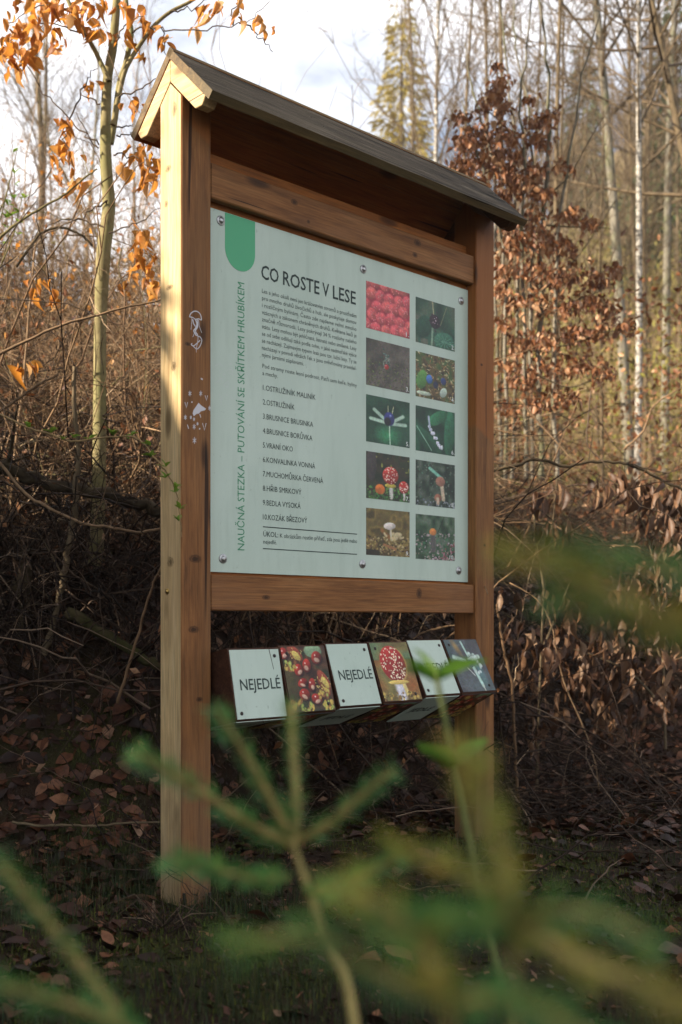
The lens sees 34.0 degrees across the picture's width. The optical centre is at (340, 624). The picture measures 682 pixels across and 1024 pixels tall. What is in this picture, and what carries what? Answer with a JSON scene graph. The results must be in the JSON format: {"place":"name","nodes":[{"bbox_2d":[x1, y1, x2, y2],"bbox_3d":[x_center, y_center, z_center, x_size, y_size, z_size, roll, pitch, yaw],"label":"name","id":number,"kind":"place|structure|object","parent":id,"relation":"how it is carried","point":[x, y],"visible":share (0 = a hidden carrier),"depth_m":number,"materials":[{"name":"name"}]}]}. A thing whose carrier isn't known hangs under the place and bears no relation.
{"place":"outdoors","nodes":[
{"label":"outdoors","id":0,"kind":"place"},
{"bbox_2d":[0,145,681,1023],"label":"ground","id":1,"kind":"structure","parent":0,"point":[54,751],"depth_m":4.49,"materials":[{"name":"brown soil"}]},
{"bbox_2d":[2,233,43,540],"bbox_3d":[-1.754,-1.181,5.721,0.467,1.638,0.157,0,0,0],"label":"bramble stem","id":2,"kind":"object","parent":1,"relation":"on","point":[26,350],"visible":0.6,"depth_m":5.70,"materials":[{"name":"plant"}]},
{"bbox_2d":[12,547,34,648],"bbox_3d":[-1.450,-0.124,5.096,0.096,0.483,0.090,0,0,0],"label":"dead stump","id":3,"kind":"object","parent":1,"relation":"on","point":[29,571],"visible":0.42,"depth_m":5.07,"materials":[{"name":"brown wood"}]},
{"bbox_2d":[16,291,48,517],"bbox_3d":[-1.671,-1.195,6.076,0.214,1.252,0.377,0,0,28],"label":"bramble stem","id":4,"kind":"object","parent":1,"relation":"on","point":[40,447],"visible":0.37,"depth_m":6.10,"materials":[{"name":"plant"}]},
{"bbox_2d":[0,1,98,276],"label":"bare tree","id":5,"kind":"object","parent":1,"relation":"on","point":[59,88],"visible":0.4,"depth_m":16.39,"materials":[{"name":"brown plant"}]},
{"bbox_2d":[24,366,81,658],"bbox_3d":[-1.326,-0.502,5.003,0.255,1.313,0.233,0,0,43],"label":"speckled stalk","id":6,"kind":"object","parent":1,"relation":"on","point":[47,645],"visible":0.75,"depth_m":4.99,"materials":[{"name":"brown plant"}]},
{"bbox_2d":[0,0,114,328],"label":"bare tree","id":7,"kind":"object","parent":1,"relation":"on","point":[39,117],"visible":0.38,"depth_m":16.03,"materials":[{"name":"brown plant"}]},
{"bbox_2d":[0,0,136,328],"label":"bare tree","id":8,"kind":"object","parent":1,"relation":"on","point":[45,110],"visible":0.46,"depth_m":16.98,"materials":[{"name":"brown plant"}]},
{"bbox_2d":[4,0,139,306],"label":"bare tree","id":9,"kind":"object","parent":1,"relation":"on","point":[96,113],"visible":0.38,"depth_m":20.95,"materials":[{"name":"plant"}]},
{"bbox_2d":[0,2,144,318],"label":"bare tree","id":10,"kind":"object","parent":1,"relation":"on","point":[26,102],"visible":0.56,"depth_m":13.02,"materials":[{"name":"brown plant"}]},
{"bbox_2d":[0,840,145,1023],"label":"young spruce","id":11,"kind":"object","parent":1,"relation":"on","point":[113,1013],"visible":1,"depth_m":0.70,"materials":[{"name":"green plant"}]},
{"bbox_2d":[1,157,155,332],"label":"spring undergrowth","id":12,"kind":"object","parent":1,"relation":"on","point":[118,185],"visible":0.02,"depth_m":15.57,"materials":[{"name":"green plant"}]},
{"bbox_2d":[0,387,160,517],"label":"fallen log","id":13,"kind":"object","parent":1,"relation":"on","point":[24,476],"visible":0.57,"depth_m":5.13,"materials":[{"name":"brown wood"}]},
{"bbox_2d":[1,90,160,451],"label":"withered undergrowth","id":14,"kind":"object","parent":1,"relation":"on","point":[85,245],"visible":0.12,"depth_m":8.62,"materials":[{"name":"brown plant"}]},
{"bbox_2d":[0,413,186,536],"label":"budding branch","id":15,"kind":"object","parent":1,"relation":"on","point":[150,454],"visible":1,"depth_m":3.50,"materials":[{"name":"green plant"}]},
{"bbox_2d":[63,607,160,670],"bbox_3d":[-0.986,0.069,4.904,0.543,0.296,0.071,0,0,22],"label":"mossy log","id":16,"kind":"object","parent":1,"relation":"on","point":[81,617],"visible":0.81,"depth_m":4.90,"materials":[{"name":"brown wood"}]},
{"bbox_2d":[91,0,166,292],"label":"bare tree","id":17,"kind":"object","parent":1,"relation":"on","point":[133,146],"visible":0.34,"depth_m":19.92,"materials":[{"name":"brown plant"}]},
{"bbox_2d":[0,0,274,572],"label":"beech tree","id":18,"kind":"object","parent":1,"relation":"on","point":[11,49],"visible":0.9,"depth_m":5.35,"materials":[{"name":"orange plant"}]},
{"bbox_2d":[0,149,97,239],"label":"thicket bough","id":19,"kind":"object","parent":18,"relation":"attached to","point":[38,210],"visible":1,"depth_m":5.00,"materials":[{"name":"green wood"}]},
{"bbox_2d":[15,208,92,283],"bbox_3d":[-1.367,-1.833,5.302,0.320,0.441,0.208,0,0,33],"label":"thicket bough","id":20,"kind":"object","parent":18,"relation":"attached to","point":[36,237],"visible":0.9,"depth_m":5.29,"materials":[{"name":"brown plant"}]},
{"bbox_2d":[0,299,160,354],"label":"thicket bough","id":21,"kind":"object","parent":18,"relation":"attached to","point":[48,330],"visible":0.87,"depth_m":4.89,"materials":[{"name":"wood"}]},
{"bbox_2d":[116,566,160,703],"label":"bramble stem","id":22,"kind":"object","parent":1,"relation":"on","point":[135,642],"visible":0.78,"depth_m":4.20,"materials":[{"name":"plant"}]},
{"bbox_2d":[118,288,159,540],"bbox_3d":[-1.081,-1.131,5.957,0.208,1.365,0.281,0,0,-12],"label":"bramble stem","id":23,"kind":"object","parent":1,"relation":"on","point":[127,420],"visible":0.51,"depth_m":6.00,"materials":[{"name":"plant"}]},
{"bbox_2d":[99,892,234,938],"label":"straw tuft","id":24,"kind":"object","parent":1,"relation":"on","point":[180,919],"visible":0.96,"depth_m":3.32,"materials":[{"name":"plant"}]},
{"bbox_2d":[0,353,453,781],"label":"bramble thicket","id":25,"kind":"object","parent":1,"relation":"on","point":[35,612],"visible":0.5,"depth_m":5.01,"materials":[{"name":"plant"}]},
{"bbox_2d":[0,461,160,541],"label":"thicket bough","id":26,"kind":"object","parent":25,"relation":"attached to","point":[25,493],"visible":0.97,"depth_m":4.60,"materials":[{"name":"wood"}]},
{"bbox_2d":[119,693,409,1023],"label":"young spruce","id":27,"kind":"object","parent":1,"relation":"on","point":[283,832],"visible":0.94,"depth_m":0.94,"materials":[{"name":"green plant"}]},
{"bbox_2d":[0,320,555,825],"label":"bramble thicket","id":28,"kind":"object","parent":1,"relation":"on","point":[68,658],"visible":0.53,"depth_m":4.93,"materials":[{"name":"plant"}]},
{"bbox_2d":[0,214,569,822],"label":"withered undergrowth","id":29,"kind":"object","parent":1,"relation":"on","point":[278,744],"visible":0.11,"depth_m":5.78,"materials":[{"name":"brown plant"}]},
{"bbox_2d":[56,823,526,926],"bbox_3d":[-0.003,0.873,3.992,2.001,0.104,0.822,0,0,-31],"label":"moss clump","id":30,"kind":"object","parent":1,"relation":"on","point":[205,901],"visible":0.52,"depth_m":3.61,"materials":[{"name":"green plant"}]},
{"bbox_2d":[0,0,623,493],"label":"bramble thicket","id":31,"kind":"object","parent":1,"relation":"on","point":[24,234],"visible":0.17,"depth_m":11.15,"materials":[{"name":"plant"}]},
{"bbox_2d":[0,139,625,514],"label":"scrub","id":32,"kind":"object","parent":1,"relation":"on","point":[495,344],"visible":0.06,"depth_m":13.79,"materials":[{"name":"plant"}]},
{"bbox_2d":[131,47,527,906],"bbox_3d":[0.025,-0.361,4.199,1.624,3.045,0.460,0,0,-44],"label":"information board","id":33,"kind":"object","parent":1,"relation":"on","point":[327,363],"visible":0.96,"depth_m":4.03,"materials":[{"name":"brown wood"}]},
{"bbox_2d":[0,12,680,638],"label":"bramble thicket","id":34,"kind":"object","parent":1,"relation":"on","point":[56,284],"visible":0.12,"depth_m":9.24,"materials":[{"name":"plant"}]},
{"bbox_2d":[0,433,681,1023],"bbox_3d":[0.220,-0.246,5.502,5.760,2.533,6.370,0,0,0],"label":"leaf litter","id":35,"kind":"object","parent":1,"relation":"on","point":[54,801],"visible":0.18,"depth_m":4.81,"materials":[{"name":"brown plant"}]},
{"bbox_2d":[12,821,159,827],"bbox_3d":[-0.994,0.778,4.351,0.578,0.028,0.017,0,0,0],"label":"ground stick","id":36,"kind":"object","parent":35,"relation":"on","point":[58,825],"visible":0.98,"depth_m":4.35,"materials":[{"name":"brown wood"}]},
{"bbox_2d":[0,201,681,843],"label":"bramble thicket","id":37,"kind":"object","parent":1,"relation":"on","point":[232,625],"visible":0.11,"depth_m":5.56,"materials":[{"name":"plant"}]},
{"bbox_2d":[0,0,681,766],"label":"bramble thicket","id":38,"kind":"object","parent":1,"relation":"on","point":[144,376],"visible":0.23,"depth_m":6.10,"materials":[{"name":"plant"}]},
{"bbox_2d":[0,179,15,219],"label":"budding branch","id":39,"kind":"object","parent":38,"relation":"attached to","point":[6,215],"visible":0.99,"depth_m":5.20,"materials":[{"name":"green plant"}]},
{"bbox_2d":[0,148,20,210],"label":"budding branch","id":40,"kind":"object","parent":38,"relation":"attached to","point":[14,150],"visible":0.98,"depth_m":5.20,"materials":[{"name":"green wood"}]},
{"bbox_2d":[0,218,20,266],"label":"budding branch","id":41,"kind":"object","parent":38,"relation":"attached to","point":[7,240],"visible":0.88,"depth_m":5.20,"materials":[{"name":"plant"}]},
{"bbox_2d":[1,192,27,262],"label":"budding branch","id":42,"kind":"object","parent":38,"relation":"attached to","point":[16,209],"visible":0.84,"depth_m":5.20,"materials":[{"name":"plant"}]},
{"bbox_2d":[0,362,82,411],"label":"thicket bough","id":43,"kind":"object","parent":38,"relation":"attached to","point":[24,394],"visible":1,"depth_m":4.60,"materials":[{"name":"wood"}]},
{"bbox_2d":[509,399,576,462],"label":"thin branch","id":44,"kind":"object","parent":38,"relation":"attached to","point":[536,420],"visible":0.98,"depth_m":6.10,"materials":[{"name":"wood"}]},
{"bbox_2d":[0,551,681,1023],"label":"moss","id":45,"kind":"object","parent":1,"relation":"on","point":[342,847],"visible":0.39,"depth_m":3.35,"materials":[{"name":"green plant"}]},
{"bbox_2d":[0,615,681,1023],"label":"grass","id":46,"kind":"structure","parent":1,"relation":"on","point":[192,971],"depth_m":2.90,"materials":[{"name":"green plant"}]},
{"bbox_2d":[0,455,681,830],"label":"bramble thicket","id":47,"kind":"object","parent":1,"relation":"on","point":[576,793],"visible":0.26,"depth_m":5.52,"materials":[{"name":"plant"}]},
{"bbox_2d":[0,423,681,963],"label":"fallen twigs","id":48,"kind":"object","parent":1,"relation":"on","point":[12,653],"depth_m":4.50,"materials":[{"name":"brown wood"}]},
{"bbox_2d":[2,40,681,324],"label":"hillside crowns","id":49,"kind":"object","parent":1,"relation":"on","point":[592,164],"visible":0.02,"depth_m":45.88,"materials":[{"name":"brown plant"}]},
{"bbox_2d":[324,612,399,641],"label":"bramble stem","id":50,"kind":"object","parent":1,"relation":"on","point":[365,629],"visible":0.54,"depth_m":5.60,"materials":[{"name":"plant"}]},
{"bbox_2d":[366,0,438,160],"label":"larch tree","id":51,"kind":"object","parent":1,"relation":"on","point":[390,99],"visible":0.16,"depth_m":37.89,"materials":[{"name":"brown plant"}]},
{"bbox_2d":[343,0,473,165],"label":"bare tree","id":52,"kind":"object","parent":1,"relation":"on","point":[413,112],"visible":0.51,"depth_m":19.05,"materials":[{"name":"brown plant"}]},
{"bbox_2d":[203,850,618,1023],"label":"young spruce","id":53,"kind":"object","parent":1,"relation":"on","point":[502,997],"visible":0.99,"depth_m":0.46,"materials":[{"name":"green plant"}]},
{"bbox_2d":[271,0,567,163],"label":"birch tree","id":54,"kind":"object","parent":1,"relation":"on","point":[438,67],"visible":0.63,"depth_m":16.99,"materials":[{"name":"white plant"}]},
{"bbox_2d":[410,614,454,639],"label":"bramble stem","id":55,"kind":"object","parent":1,"relation":"on","point":[436,628],"visible":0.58,"depth_m":5.70,"materials":[{"name":"plant"}]},
{"bbox_2d":[401,648,510,1023],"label":"leafing shoot","id":56,"kind":"object","parent":1,"relation":"on","point":[433,673],"visible":0.79,"depth_m":1.25,"materials":[{"name":"green plant"}]},
{"bbox_2d":[367,0,546,257],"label":"bare tree","id":57,"kind":"object","parent":1,"relation":"on","point":[466,93],"visible":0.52,"depth_m":13.87,"materials":[{"name":"brown plant"}]},
{"bbox_2d":[376,0,604,284],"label":"bare tree","id":58,"kind":"object","parent":1,"relation":"on","point":[486,58],"visible":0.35,"depth_m":14.89,"materials":[{"name":"brown plant"}]},
{"bbox_2d":[398,0,606,501],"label":"sapling","id":59,"kind":"object","parent":1,"relation":"on","point":[501,75],"visible":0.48,"depth_m":12.94,"materials":[{"name":"brown plant"}]},
{"bbox_2d":[348,718,681,1023],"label":"young spruce","id":60,"kind":"object","parent":1,"relation":"on","point":[494,916],"visible":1,"depth_m":0.49,"materials":[{"name":"green plant"}]},
{"bbox_2d":[496,594,534,815],"bbox_3d":[0.802,0.490,5.691,0.421,1.317,0.269,0,0,0],"label":"bramble stem","id":61,"kind":"object","parent":1,"relation":"on","point":[512,699],"visible":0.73,"depth_m":5.59,"materials":[{"name":"plant"}]},
{"bbox_2d":[439,0,623,470],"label":"sapling","id":62,"kind":"object","parent":1,"relation":"on","point":[540,51],"visible":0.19,"depth_m":15.99,"materials":[{"name":"brown plant"}]},
{"bbox_2d":[481,2,588,523],"bbox_3d":[1.856,-3.589,11.004,1.073,5.475,1.342,0,0,0],"label":"sapling","id":63,"kind":"object","parent":1,"relation":"on","point":[527,255],"visible":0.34,"depth_m":11.03,"materials":[{"name":"brown plant"}]},
{"bbox_2d":[463,0,611,531],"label":"sapling","id":64,"kind":"object","parent":1,"relation":"on","point":[501,312],"visible":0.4,"depth_m":10.50,"materials":[{"name":"brown plant"}]},
{"bbox_2d":[504,802,575,823],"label":"straw tuft","id":65,"kind":"object","parent":1,"relation":"on","point":[542,815],"visible":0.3,"depth_m":5.30,"materials":[{"name":"plant"}]},
{"bbox_2d":[444,0,636,478],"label":"beech shrub","id":66,"kind":"object","parent":1,"relation":"on","point":[468,142],"visible":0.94,"depth_m":8.16,"materials":[{"name":"brown plant"}]},
{"bbox_2d":[502,400,578,573],"bbox_3d":[1.251,-0.861,7.059,0.480,1.102,0.140,0,0,0],"label":"bramble stem","id":67,"kind":"object","parent":1,"relation":"on","point":[526,532],"visible":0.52,"depth_m":7.00,"materials":[{"name":"plant"}]},
{"bbox_2d":[497,474,587,790],"bbox_3d":[1.065,0.044,5.950,0.505,1.727,1.170,0,0,0],"label":"dry sapling","id":68,"kind":"object","parent":1,"relation":"on","point":[544,650],"visible":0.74,"depth_m":5.88,"materials":[{"name":"brown plant"}]},
{"bbox_2d":[415,0,681,196],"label":"bare tree","id":69,"kind":"object","parent":1,"relation":"on","point":[672,106],"visible":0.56,"depth_m":13.20,"materials":[{"name":"brown plant"}]},
{"bbox_2d":[439,0,657,519],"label":"sapling","id":70,"kind":"object","parent":1,"relation":"on","point":[557,62],"visible":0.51,"depth_m":11.98,"materials":[{"name":"brown plant"}]},
{"bbox_2d":[415,0,681,422],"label":"bare tree","id":71,"kind":"object","parent":1,"relation":"on","point":[655,114],"visible":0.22,"depth_m":23.89,"materials":[{"name":"brown plant"}]},
{"bbox_2d":[510,583,599,790],"bbox_3d":[1.096,0.317,5.703,0.422,1.066,0.221,0,0,-28],"label":"bramble stem","id":72,"kind":"object","parent":1,"relation":"on","point":[565,684],"visible":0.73,"depth_m":5.70,"materials":[{"name":"plant"}]},
{"bbox_2d":[439,358,681,816],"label":"scrub","id":73,"kind":"object","parent":1,"relation":"on","point":[608,522],"visible":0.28,"depth_m":7.77,"materials":[{"name":"plant"}]},
{"bbox_2d":[462,53,665,349],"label":"hillside wood","id":74,"kind":"object","parent":1,"relation":"on","point":[624,188],"visible":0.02,"depth_m":45.90,"materials":[{"name":"brown plant"}]},
{"bbox_2d":[504,4,646,522],"bbox_3d":[2.459,-3.678,11.619,1.298,5.494,1.354,0,0,39],"label":"sapling","id":75,"kind":"object","parent":1,"relation":"on","point":[566,197],"visible":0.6,"depth_m":11.49,"materials":[{"name":"brown plant"}]},
{"bbox_2d":[477,522,681,654],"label":"young spruce","id":76,"kind":"object","parent":1,"relation":"on","point":[666,624],"visible":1,"depth_m":0.48,"materials":[{"name":"green plant"}]},
{"bbox_2d":[512,0,649,480],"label":"bare tree","id":77,"kind":"object","parent":1,"relation":"on","point":[561,153],"visible":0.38,"depth_m":14.93,"materials":[{"name":"brown plant"}]},
{"bbox_2d":[488,0,680,484],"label":"bare tree","id":78,"kind":"object","parent":1,"relation":"on","point":[612,197],"visible":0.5,"depth_m":13.99,"materials":[{"name":"grey wood"}]},
{"bbox_2d":[547,32,621,231],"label":"spruce tree","id":79,"kind":"object","parent":1,"relation":"on","point":[583,109],"visible":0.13,"depth_m":61.67,"materials":[{"name":"green plant"}]},
{"bbox_2d":[494,216,681,683],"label":"withered undergrowth","id":80,"kind":"object","parent":1,"relation":"on","point":[671,364],"visible":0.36,"depth_m":9.82,"materials":[{"name":"brown plant"}]},
{"bbox_2d":[494,247,681,535],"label":"spring undergrowth","id":81,"kind":"object","parent":1,"relation":"on","point":[644,349],"visible":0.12,"depth_m":14.69,"materials":[{"name":"brown plant"}]},
{"bbox_2d":[494,163,681,455],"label":"hillside undergrowth","id":82,"kind":"object","parent":1,"relation":"on","point":[624,281],"visible":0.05,"depth_m":31.88,"materials":[{"name":"brown plant"}]},
{"bbox_2d":[494,346,681,541],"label":"scrub","id":83,"kind":"object","parent":1,"relation":"on","point":[612,453],"visible":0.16,"depth_m":11.88,"materials":[{"name":"plant"}]},
{"bbox_2d":[505,0,681,475],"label":"bare tree","id":84,"kind":"object","parent":1,"relation":"on","point":[667,217],"visible":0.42,"depth_m":18.94,"materials":[{"name":"grey wood"}]},
{"bbox_2d":[546,0,647,477],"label":"bare tree","id":85,"kind":"object","parent":1,"relation":"on","point":[589,266],"visible":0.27,"depth_m":19.95,"materials":[{"name":"brown plant"}]},
{"bbox_2d":[586,391,610,469],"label":"thin branch","id":86,"kind":"object","parent":1,"relation":"on","point":[587,428],"visible":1,"depth_m":5.80,"materials":[{"name":"brown wood"}]},
{"bbox_2d":[557,12,656,516],"bbox_3d":[2.756,-3.812,11.951,1.166,5.579,1.026,-1,0,0],"label":"bare tree","id":87,"kind":"object","parent":1,"relation":"on","point":[601,353],"visible":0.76,"depth_m":11.96,"materials":[{"name":"brown plant"}]},
{"bbox_2d":[536,0,681,486],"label":"bare tree","id":88,"kind":"object","parent":1,"relation":"on","point":[632,221],"visible":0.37,"depth_m":16.91,"materials":[{"name":"brown plant"}]},
{"bbox_2d":[545,467,681,752],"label":"dry sapling","id":89,"kind":"object","parent":1,"relation":"on","point":[651,499],"visible":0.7,"depth_m":6.10,"materials":[{"name":"brown plant"}]},
{"bbox_2d":[551,0,681,514],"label":"birch tree","id":90,"kind":"object","parent":1,"relation":"on","point":[638,96],"visible":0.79,"depth_m":12.46,"materials":[{"name":"white plant"}]},
{"bbox_2d":[562,0,681,364],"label":"bare tree","id":91,"kind":"object","parent":1,"relation":"on","point":[630,202],"visible":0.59,"depth_m":15.59,"materials":[{"name":"brown plant"}]},
{"bbox_2d":[576,0,681,483],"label":"bare tree","id":92,"kind":"object","parent":1,"relation":"on","point":[644,230],"visible":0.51,"depth_m":15.64,"materials":[{"name":"brown plant"}]},
{"bbox_2d":[580,1,681,479],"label":"bare tree","id":93,"kind":"object","parent":1,"relation":"on","point":[647,134],"visible":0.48,"depth_m":16.27,"materials":[{"name":"brown plant"}]},
{"bbox_2d":[595,50,681,476],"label":"bare tree","id":94,"kind":"object","parent":1,"relation":"on","point":[651,366],"visible":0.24,"depth_m":19.82,"materials":[{"name":"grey plant"}]},
{"bbox_2d":[598,372,681,458],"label":"bramble stem","id":95,"kind":"object","parent":1,"relation":"on","point":[638,436],"visible":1,"depth_m":7.20,"materials":[{"name":"plant"}]},
{"bbox_2d":[599,0,681,374],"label":"bare tree","id":96,"kind":"object","parent":1,"relation":"on","point":[677,232],"visible":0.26,"depth_m":27.42,"materials":[{"name":"brown plant"}]},
{"bbox_2d":[607,0,681,295],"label":"spruce tree","id":97,"kind":"object","parent":1,"relation":"on","point":[673,217],"visible":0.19,"depth_m":35.91,"materials":[{"name":"green plant"}]},
{"bbox_2d":[631,122,681,435],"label":"bare tree","id":98,"kind":"object","parent":1,"relation":"on","point":[680,281],"visible":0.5,"depth_m":18.87,"materials":[{"name":"brown plant"}]},
{"bbox_2d":[648,67,681,477],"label":"bare tree","id":99,"kind":"object","parent":1,"relation":"on","point":[675,254],"visible":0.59,"depth_m":18.42,"materials":[{"name":"brown plant"}]},
{"bbox_2d":[0,0,681,331],"label":"sky","id":100,"kind":"structure","parent":0,"point":[245,56],"materials":[{"name":"white"}]}
]}

